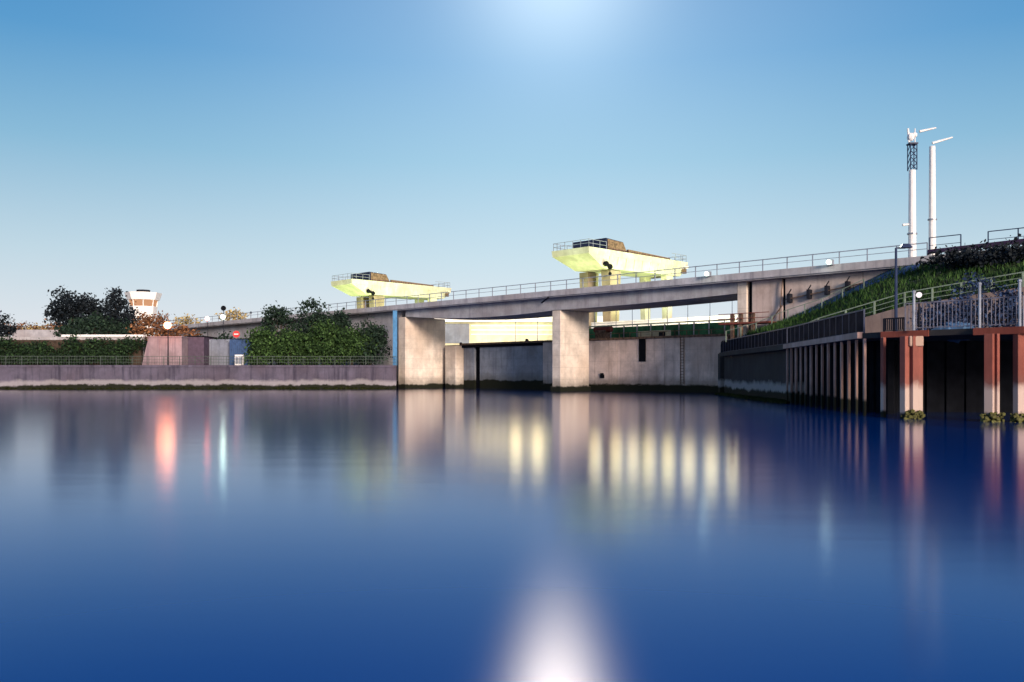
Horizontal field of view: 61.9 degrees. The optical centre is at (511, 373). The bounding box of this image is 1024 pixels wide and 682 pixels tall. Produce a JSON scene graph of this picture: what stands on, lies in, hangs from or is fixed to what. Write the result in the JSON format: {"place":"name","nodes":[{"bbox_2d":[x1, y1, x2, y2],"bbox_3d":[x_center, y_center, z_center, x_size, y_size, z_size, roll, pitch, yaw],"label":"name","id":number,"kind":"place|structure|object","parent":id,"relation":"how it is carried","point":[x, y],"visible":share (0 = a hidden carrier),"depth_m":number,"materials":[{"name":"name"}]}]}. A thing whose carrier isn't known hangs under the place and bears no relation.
{"place":"outdoors","nodes":[
{"label":"outdoors","id":0,"kind":"place"},
{"bbox_2d":[331,272,450,307],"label":"gantry platform","id":1,"kind":"structure","parent":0,"point":[369,286],"depth_m":166.94,"materials":[{"name":"metal"}]},
{"bbox_2d":[0,387,1023,681],"bbox_3d":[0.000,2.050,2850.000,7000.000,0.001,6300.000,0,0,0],"label":"water","id":2,"kind":"structure","parent":0,"point":[340,535],"depth_m":10.60,"materials":[{"name":"blue liquid"}]},
{"bbox_2d":[0,365,396,388],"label":"quay wall","id":3,"kind":"structure","parent":2,"relation":"in","point":[166,376],"depth_m":110.93,"materials":[{"name":"concrete"}]},
{"bbox_2d":[1,356,396,364],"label":"quay railing","id":4,"kind":"object","parent":3,"relation":"on","point":[297,359],"visible":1,"depth_m":111.64,"materials":[{"name":"metal"}]},
{"bbox_2d":[393,310,396,364],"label":"blue downpipe","id":5,"kind":"object","parent":3,"relation":"on","point":[394,333],"visible":0.79,"depth_m":113.20,"materials":[{"name":"metal"}]},
{"bbox_2d":[5,386,789,403],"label":"seaweed","id":6,"kind":"object","parent":2,"relation":"in","point":[772,400],"visible":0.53,"depth_m":109.98,"materials":[{"name":"green plant"}]},
{"bbox_2d":[152,250,985,391],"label":"road bridge","id":7,"kind":"structure","parent":2,"relation":"in","point":[421,344],"depth_m":96.25,"materials":[{"name":"concrete"}]},
{"bbox_2d":[170,242,927,324],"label":"bridge railing","id":8,"kind":"object","parent":7,"relation":"on","point":[655,275],"visible":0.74,"depth_m":89.10,"materials":[{"name":"metal"}]},
{"bbox_2d":[704,271,710,276],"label":"bridge lamp","id":9,"kind":"object","parent":7,"relation":"attached to","point":[707,273],"visible":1,"depth_m":80.70,"materials":[{"name":"metal"}]},
{"bbox_2d":[718,312,775,357],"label":"steel landing","id":10,"kind":"object","parent":7,"relation":"attached to","point":[733,323],"visible":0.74,"depth_m":77.70,"materials":[{"name":"metal"}]},
{"bbox_2d":[826,259,833,265],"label":"bridge lamp","id":11,"kind":"object","parent":7,"relation":"attached to","point":[829,262],"visible":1,"depth_m":72.27,"materials":[{"name":"metal"}]},
{"bbox_2d":[929,234,961,249],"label":"road railing","id":12,"kind":"object","parent":7,"relation":"on","point":[960,242],"visible":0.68,"depth_m":71.25,"materials":[{"name":"grey metal"}]},
{"bbox_2d":[927,239,1023,255],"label":"guard beam","id":13,"kind":"structure","parent":7,"relation":"on","point":[968,246],"depth_m":64.60,"materials":[{"name":"metal"}]},
{"bbox_2d":[987,227,1023,248],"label":"road railing","id":14,"kind":"object","parent":7,"relation":"on","point":[988,239],"visible":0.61,"depth_m":68.45,"materials":[{"name":"grey metal"}]},
{"bbox_2d":[461,334,729,392],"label":"retaining wall","id":15,"kind":"structure","parent":2,"relation":"in","point":[681,363],"depth_m":95.70,"materials":[{"name":"concrete"}]},
{"bbox_2d":[462,342,542,389],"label":"lock gate","id":16,"kind":"structure","parent":15,"relation":"attached to","point":[512,366],"depth_m":112.80,"materials":[{"name":"grey metal"}]},
{"bbox_2d":[589,329,724,337],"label":"lock railing","id":17,"kind":"object","parent":15,"relation":"on","point":[658,331],"visible":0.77,"depth_m":95.36,"materials":[{"name":"metal"}]},
{"bbox_2d":[718,341,723,392],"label":"dolphin post","id":18,"kind":"object","parent":2,"relation":"in","point":[720,373],"visible":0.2,"depth_m":83.05,"materials":[{"name":"metal"}]},
{"bbox_2d":[719,326,1023,415],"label":"wharf","id":19,"kind":"structure","parent":2,"relation":"in","point":[841,372],"depth_m":45.30,"materials":[{"name":"metal"}]},
{"bbox_2d":[723,309,864,351],"bbox_3d":[18.942,-2.565,61.735,0.466,1.190,40.084,0,0,4],"label":"wharf railing","id":20,"kind":"object","parent":19,"relation":"on","point":[847,323],"visible":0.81,"depth_m":53.42,"materials":[{"name":"grey metal"}]},
{"bbox_2d":[883,317,904,331],"bbox_3d":[17.960,-2.295,40.100,0.080,0.650,1.082,0,0,-37],"label":"front railing","id":21,"kind":"object","parent":19,"relation":"on","point":[894,324],"visible":1,"depth_m":40.06,"materials":[{"name":"metal"}]},
{"bbox_2d":[894,244,911,329],"bbox_3d":[19.680,-4.245,42.950,0.840,4.551,0.400,0,0,0],"label":"street lamp","id":22,"kind":"object","parent":19,"relation":"on","point":[903,246],"visible":0.83,"depth_m":42.94,"materials":[{"name":"grey metal"}]},
{"bbox_2d":[912,290,915,329],"bbox_3d":[18.369,-2.890,39.000,0.158,1.840,0.158,0,0,-23],"label":"mooring post","id":23,"kind":"object","parent":19,"relation":"on","point":[913,291],"visible":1,"depth_m":38.94,"materials":[{"name":"metal"}]},
{"bbox_2d":[916,292,921,329],"bbox_3d":[21.465,-3.130,45.000,0.300,2.320,0.285,0,0,0],"label":"bollard lamp","id":24,"kind":"object","parent":19,"relation":"on","point":[918,294],"visible":0.94,"depth_m":44.95,"materials":[{"name":"metal"}]},
{"bbox_2d":[865,287,1023,332],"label":"retaining wall","id":25,"kind":"structure","parent":19,"relation":"on","point":[873,323],"depth_m":58.56,"materials":[{"name":"concrete"}]},
{"bbox_2d":[810,271,1023,321],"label":"path railing","id":26,"kind":"object","parent":25,"relation":"on","point":[905,297],"visible":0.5,"depth_m":57.62,"materials":[{"name":"grey metal"}]},
{"bbox_2d":[907,298,983,329],"bbox_3d":[23.076,-2.865,45.763,3.739,2.406,3.755,0,0,0],"label":"scrub shrub","id":27,"kind":"object","parent":19,"relation":"on","point":[940,317],"visible":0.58,"depth_m":45.53,"materials":[{"name":"blue plant"}]},
{"bbox_2d":[945,321,973,342],"bbox_3d":[22.737,-2.116,43.428,1.459,1.174,1.489,0,0,-39],"label":"boulder","id":28,"kind":"object","parent":19,"relation":"on","point":[957,327],"visible":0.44,"depth_m":43.21,"materials":[{"name":"grey stone"}]},
{"bbox_2d":[905,295,1023,330],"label":"front railing","id":29,"kind":"object","parent":19,"relation":"on","point":[970,325],"visible":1,"depth_m":37.48,"materials":[{"name":"grey metal"}]},
{"bbox_2d":[925,270,1022,327],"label":"scrub shrub","id":30,"kind":"object","parent":19,"relation":"on","point":[969,294],"visible":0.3,"depth_m":46.41,"materials":[{"name":"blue plant"}]},
{"bbox_2d":[977,282,981,327],"bbox_3d":[20.221,-2.965,36.900,0.158,1.990,0.158,0,0,23],"label":"mooring post","id":31,"kind":"object","parent":19,"relation":"on","point":[979,284],"visible":1,"depth_m":36.85,"materials":[{"name":"metal"}]},
{"bbox_2d":[966,284,1022,327],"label":"scrub shrub","id":32,"kind":"object","parent":19,"relation":"on","point":[1007,293],"visible":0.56,"depth_m":45.65,"materials":[{"name":"blue plant"}]},
{"bbox_2d":[1017,279,1021,325],"bbox_3d":[21.241,-2.965,35.700,0.158,1.990,0.158,0,0,-23],"label":"mooring post","id":33,"kind":"object","parent":19,"relation":"on","point":[1019,281],"visible":1,"depth_m":35.66,"materials":[{"name":"metal"}]},
{"bbox_2d":[880,337,885,416],"bbox_3d":[17.400,1.430,40.000,0.160,6.240,0.200,0,0,-20],"label":"steel pile","id":34,"kind":"object","parent":2,"relation":"in","point":[882,376],"visible":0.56,"depth_m":39.93,"materials":[{"name":"grey metal"}]},
{"bbox_2d":[900,336,924,418],"bbox_3d":[18.069,1.430,38.483,0.988,6.240,0.617,0,0,0],"label":"steel pile","id":35,"kind":"object","parent":2,"relation":"in","point":[911,377],"visible":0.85,"depth_m":38.44,"materials":[{"name":"red metal"}]},
{"bbox_2d":[979,333,1005,421],"bbox_3d":[20.387,1.430,36.182,0.935,6.240,0.626,0,0,0],"label":"steel pile","id":36,"kind":"object","parent":2,"relation":"in","point":[992,413],"visible":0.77,"depth_m":36.17,"materials":[{"name":"metal"}]},
{"bbox_2d":[1009,334,1023,422],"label":"steel pile","id":37,"kind":"object","parent":2,"relation":"in","point":[1017,415],"visible":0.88,"depth_m":35.75,"materials":[{"name":"red metal"}]},
{"bbox_2d":[0,0,1023,336],"label":"sky","id":38,"kind":"structure","parent":0,"point":[206,156],"materials":[{"name":"blue"}]},
{"bbox_2d":[397,335,736,386],"bbox_3d":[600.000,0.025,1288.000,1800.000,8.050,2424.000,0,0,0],"label":"lock side ground","id":39,"kind":"structure","parent":0,"point":[479,352],"depth_m":116.89,"materials":[{"name":"grey concrete"}]},
{"bbox_2d":[124,289,161,336],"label":"control tower","id":40,"kind":"structure","parent":39,"relation":"on","point":[147,301],"depth_m":197.70,"materials":[{"name":"white paint"}]},
{"bbox_2d":[169,313,202,324],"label":"distant tree","id":41,"kind":"object","parent":39,"relation":"on","point":[182,321],"visible":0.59,"depth_m":240.04,"materials":[{"name":"yellow plant"}]},
{"bbox_2d":[214,307,247,320],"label":"distant tree","id":42,"kind":"object","parent":39,"relation":"on","point":[235,312],"visible":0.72,"depth_m":239.67,"materials":[{"name":"yellow plant"}]},
{"bbox_2d":[445,346,463,387],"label":"lock buttress","id":43,"kind":"structure","parent":39,"relation":"on","point":[454,366],"depth_m":118.14,"materials":[{"name":"concrete"}]},
{"bbox_2d":[434,317,601,344],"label":"lit pavilion","id":44,"kind":"structure","parent":39,"relation":"on","point":[457,332],"depth_m":140.00,"materials":[{"name":"yellow paint"}]},
{"bbox_2d":[593,326,612,337],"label":"winch cabinet","id":45,"kind":"object","parent":39,"relation":"on","point":[601,331],"visible":0.66,"depth_m":103.31,"materials":[{"name":"metal"}]},
{"bbox_2d":[638,330,670,336],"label":"white bench wall","id":46,"kind":"structure","parent":39,"relation":"on","point":[652,333],"depth_m":98.54,"materials":[{"name":"concrete"}]},
{"bbox_2d":[589,319,736,338],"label":"green fence","id":47,"kind":"object","parent":39,"relation":"on","point":[693,328],"visible":0.39,"depth_m":99.35,"materials":[{"name":"metal"}]},
{"bbox_2d":[591,315,736,328],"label":"parapet wall","id":48,"kind":"structure","parent":39,"relation":"on","point":[665,320],"depth_m":116.35,"materials":[{"name":"white paint"}]},
{"bbox_2d":[902,128,917,256],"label":"signal mast","id":49,"kind":"object","parent":39,"relation":"on","point":[912,232],"visible":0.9,"depth_m":79.37,"materials":[{"name":"white metal"}]},
{"bbox_2d":[919,127,952,254],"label":"signal mast","id":50,"kind":"object","parent":39,"relation":"on","point":[932,219],"visible":0.66,"depth_m":80.04,"materials":[{"name":"white metal"}]},
{"bbox_2d":[552,238,687,328],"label":"gantry platform","id":51,"kind":"structure","parent":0,"point":[603,257],"depth_m":125.72,"materials":[{"name":"metal"}]},
{"bbox_2d":[735,255,1023,336],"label":"grassy bank","id":52,"kind":"structure","parent":0,"point":[937,275],"depth_m":61.06,"materials":[{"name":"green plant"}]},
{"bbox_2d":[725,279,863,341],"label":"slope railing","id":53,"kind":"object","parent":52,"relation":"on","point":[787,310],"visible":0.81,"depth_m":72.99,"materials":[{"name":"metal"}]},
{"bbox_2d":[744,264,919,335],"bbox_3d":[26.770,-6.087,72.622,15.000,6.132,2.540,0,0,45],"label":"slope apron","id":54,"kind":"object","parent":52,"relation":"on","point":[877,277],"visible":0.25,"depth_m":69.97,"materials":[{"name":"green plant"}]},
{"bbox_2d":[915,245,982,270],"bbox_3d":[33.300,-8.374,63.180,5.666,2.611,4.449,0,0,-14],"label":"bank shrub","id":55,"kind":"object","parent":52,"relation":"on","point":[940,259],"visible":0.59,"depth_m":62.79,"materials":[{"name":"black plant"}]},
{"bbox_2d":[944,239,1001,268],"bbox_3d":[34.463,-8.419,62.074,6.086,2.460,3.850,0,0,-36],"label":"bank shrub","id":56,"kind":"object","parent":52,"relation":"on","point":[972,259],"visible":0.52,"depth_m":61.28,"materials":[{"name":"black plant"}]},
{"bbox_2d":[963,238,1023,268],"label":"bank shrub","id":57,"kind":"object","parent":52,"relation":"on","point":[994,255],"visible":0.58,"depth_m":59.77,"materials":[{"name":"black plant"}]},
{"bbox_2d":[989,233,1023,262],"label":"bank shrub","id":58,"kind":"object","parent":52,"relation":"on","point":[1014,248],"visible":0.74,"depth_m":59.71,"materials":[{"name":"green plant"}]},
{"bbox_2d":[931,325,954,329],"bbox_3d":[21.843,-2.085,42.989,1.086,0.731,1.028,0,0,-12],"label":"boulder","id":59,"kind":"object","parent":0,"point":[939,328],"visible":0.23,"depth_m":42.92,"materials":[{"name":"grey stone"}]},
{"bbox_3d":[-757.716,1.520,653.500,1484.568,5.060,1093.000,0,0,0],"label":"shore ground","id":60,"kind":"structure","parent":0,"visible":0},
{"bbox_2d":[4,320,38,336],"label":"distant tree","id":61,"kind":"object","parent":60,"relation":"on","point":[21,326],"visible":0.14,"depth_m":228.46,"materials":[{"name":"brown plant"}]},
{"bbox_2d":[21,323,48,329],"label":"distant tree","id":62,"kind":"object","parent":60,"relation":"on","point":[26,328],"visible":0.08,"depth_m":228.83,"materials":[{"name":"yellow plant"}]},
{"bbox_2d":[12,330,60,336],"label":"distant wall","id":63,"kind":"structure","parent":60,"relation":"on","point":[33,333],"depth_m":200.00,"materials":[{"name":"concrete"}]},
{"bbox_2d":[34,318,62,329],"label":"distant tree","id":64,"kind":"object","parent":60,"relation":"on","point":[51,327],"visible":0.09,"depth_m":229.23,"materials":[{"name":"brown plant"}]},
{"bbox_2d":[0,335,144,357],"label":"terrace coping","id":65,"kind":"object","parent":60,"relation":"on","point":[113,337],"visible":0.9,"depth_m":116.60,"materials":[{"name":"concrete"}]},
{"bbox_2d":[0,334,146,364],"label":"clipped hedge","id":66,"kind":"object","parent":60,"relation":"on","point":[74,349],"visible":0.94,"depth_m":114.23,"materials":[{"name":"green plant"}]},
{"bbox_2d":[125,310,200,340],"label":"tree","id":67,"kind":"object","parent":60,"relation":"on","point":[159,320],"visible":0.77,"depth_m":119.11,"materials":[{"name":"orange plant"}]},
{"bbox_2d":[142,336,187,364],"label":"pump house","id":68,"kind":"structure","parent":60,"relation":"on","point":[158,346],"depth_m":114.00,"materials":[{"name":"pink concrete"}]},
{"bbox_2d":[164,321,170,364],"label":"street lamp","id":69,"kind":"object","parent":60,"relation":"on","point":[167,324],"visible":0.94,"depth_m":113.23,"materials":[{"name":"metal"}]},
{"bbox_2d":[187,336,216,364],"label":"equipment shed","id":70,"kind":"structure","parent":60,"relation":"on","point":[198,345],"depth_m":116.00,"materials":[{"name":"metal"}]},
{"bbox_2d":[209,339,229,364],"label":"pale wall","id":71,"kind":"structure","parent":60,"relation":"on","point":[219,347],"depth_m":118.00,"materials":[{"name":"grey concrete"}]},
{"bbox_2d":[213,330,232,341],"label":"shrub","id":72,"kind":"object","parent":60,"relation":"on","point":[224,337],"visible":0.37,"depth_m":119.33,"materials":[{"name":"green plant"}]},
{"bbox_2d":[221,306,225,336],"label":"signal light","id":73,"kind":"object","parent":60,"relation":"on","point":[223,308],"visible":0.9,"depth_m":124.90,"materials":[{"name":"metal"}]},
{"bbox_2d":[233,331,239,337],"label":"round sign","id":74,"kind":"object","parent":60,"relation":"on","point":[236,334],"visible":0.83,"depth_m":118.94,"materials":[{"name":"metal"}]},
{"bbox_2d":[235,355,243,364],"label":"electric cabinet","id":75,"kind":"object","parent":60,"relation":"on","point":[238,362],"visible":0.63,"depth_m":112.50,"materials":[{"name":"white metal"}]},
{"bbox_2d":[229,338,255,364],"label":"storage container","id":76,"kind":"object","parent":60,"relation":"on","point":[237,346],"visible":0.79,"depth_m":115.93,"materials":[{"name":"blue metal"}]},
{"bbox_2d":[240,325,277,364],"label":"leafy bush","id":77,"kind":"object","parent":60,"relation":"on","point":[261,339],"visible":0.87,"depth_m":115.03,"materials":[{"name":"green plant"}]},
{"bbox_2d":[254,304,301,364],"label":"tree","id":78,"kind":"object","parent":60,"relation":"on","point":[278,315],"visible":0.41,"depth_m":119.20,"materials":[{"name":"green plant"}]},
{"bbox_2d":[265,328,314,364],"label":"leafy bush","id":79,"kind":"object","parent":60,"relation":"on","point":[289,344],"visible":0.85,"depth_m":114.84,"materials":[{"name":"green plant"}]},
{"bbox_2d":[288,297,331,364],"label":"tree","id":80,"kind":"object","parent":60,"relation":"on","point":[310,318],"visible":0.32,"depth_m":118.35,"materials":[{"name":"green plant"}]},
{"bbox_2d":[299,316,344,364],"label":"leafy bush","id":81,"kind":"object","parent":60,"relation":"on","point":[317,333],"visible":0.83,"depth_m":114.15,"materials":[{"name":"green plant"}]},
{"bbox_2d":[324,307,357,364],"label":"leafy bush","id":82,"kind":"object","parent":60,"relation":"on","point":[342,320],"visible":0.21,"depth_m":117.79,"materials":[{"name":"green plant"}]},
{"bbox_2d":[319,326,378,364],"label":"leafy bush","id":83,"kind":"object","parent":60,"relation":"on","point":[351,336],"visible":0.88,"depth_m":113.51,"materials":[{"name":"green plant"}]},
{"bbox_2d":[346,314,392,364],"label":"leafy bush","id":84,"kind":"object","parent":60,"relation":"on","point":[379,337],"visible":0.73,"depth_m":114.70,"materials":[{"name":"green plant"}]},
{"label":"terrace ground","id":85,"kind":"structure","parent":0,"visible":0},
{"bbox_2d":[0,310,19,336],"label":"dark shrub","id":86,"kind":"object","parent":85,"relation":"on","point":[6,329],"visible":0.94,"depth_m":120.94,"materials":[{"name":"green plant"}]},
{"bbox_2d":[41,285,111,327],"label":"pine tree","id":87,"kind":"object","parent":85,"relation":"on","point":[60,311],"visible":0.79,"depth_m":124.07,"materials":[{"name":"green plant"}]},
{"bbox_2d":[52,311,146,340],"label":"dark shrub","id":88,"kind":"object","parent":85,"relation":"on","point":[101,326],"visible":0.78,"depth_m":120.50,"materials":[{"name":"green plant"}]},
{"bbox_2d":[96,286,141,327],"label":"pine tree","id":89,"kind":"object","parent":85,"relation":"on","point":[114,305],"visible":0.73,"depth_m":123.36,"materials":[{"name":"green plant"}]}
]}

